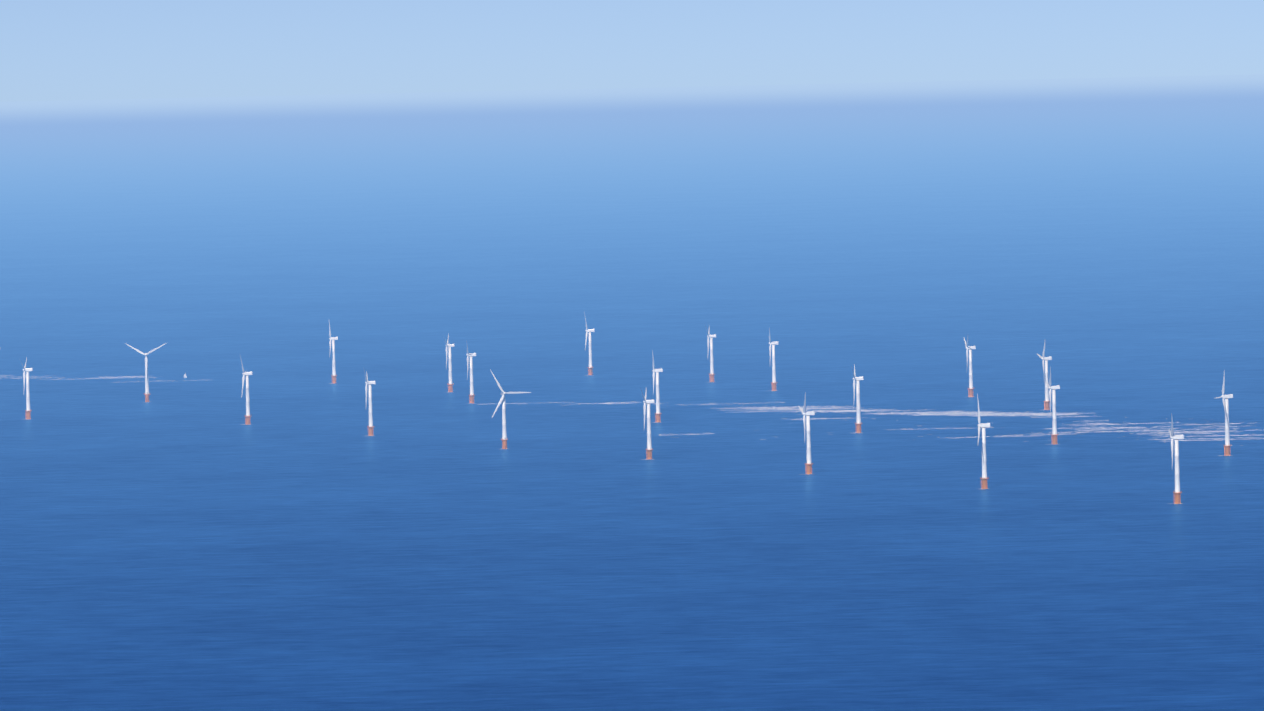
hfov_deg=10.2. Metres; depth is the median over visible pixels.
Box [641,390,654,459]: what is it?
turbine
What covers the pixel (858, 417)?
turbine
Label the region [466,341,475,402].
turbine
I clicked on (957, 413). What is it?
surf foam
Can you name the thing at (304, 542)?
sea
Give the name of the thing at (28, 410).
turbine
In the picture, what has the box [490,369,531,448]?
turbine
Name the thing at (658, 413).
turbine
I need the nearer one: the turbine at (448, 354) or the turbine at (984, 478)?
the turbine at (984, 478)
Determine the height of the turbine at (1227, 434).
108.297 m
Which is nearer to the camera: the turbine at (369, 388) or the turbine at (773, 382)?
the turbine at (369, 388)
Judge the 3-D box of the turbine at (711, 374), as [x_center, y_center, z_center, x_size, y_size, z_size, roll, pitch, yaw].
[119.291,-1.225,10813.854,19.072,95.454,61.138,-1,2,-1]
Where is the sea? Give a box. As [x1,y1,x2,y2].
[0,74,1263,710]
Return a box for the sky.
[0,0,1263,101]
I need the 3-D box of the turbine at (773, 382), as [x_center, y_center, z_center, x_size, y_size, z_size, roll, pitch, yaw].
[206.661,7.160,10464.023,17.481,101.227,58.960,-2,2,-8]
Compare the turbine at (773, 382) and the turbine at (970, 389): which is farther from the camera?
the turbine at (773, 382)
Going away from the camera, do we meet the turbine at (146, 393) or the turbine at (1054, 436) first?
the turbine at (1054, 436)
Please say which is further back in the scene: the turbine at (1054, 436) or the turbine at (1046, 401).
the turbine at (1046, 401)
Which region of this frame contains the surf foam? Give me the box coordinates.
[4,375,1263,442]
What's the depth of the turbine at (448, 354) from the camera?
10655.46 m
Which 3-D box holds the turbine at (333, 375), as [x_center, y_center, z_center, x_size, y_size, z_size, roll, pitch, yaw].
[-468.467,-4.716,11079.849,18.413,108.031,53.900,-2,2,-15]
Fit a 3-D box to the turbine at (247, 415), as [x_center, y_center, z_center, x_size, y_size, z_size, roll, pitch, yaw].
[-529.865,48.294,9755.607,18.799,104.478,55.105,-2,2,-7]
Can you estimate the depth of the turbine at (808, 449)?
8202.25 m
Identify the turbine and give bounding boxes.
[21,357,32,418]
[125,343,165,401]
[240,356,252,424]
[329,322,337,383]
[364,370,375,435]
[442,333,454,391]
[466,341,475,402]
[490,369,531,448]
[584,313,594,374]
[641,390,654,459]
[652,350,662,422]
[705,325,715,381]
[769,328,778,390]
[798,392,814,473]
[851,364,863,432]
[963,336,975,396]
[977,394,989,488]
[1036,342,1051,409]
[1046,367,1059,443]
[1169,413,1183,503]
[1216,371,1232,455]
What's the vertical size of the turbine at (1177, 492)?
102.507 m
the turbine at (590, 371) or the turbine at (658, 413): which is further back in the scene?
the turbine at (590, 371)
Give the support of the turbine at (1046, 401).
on the sea
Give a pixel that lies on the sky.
(51, 50)

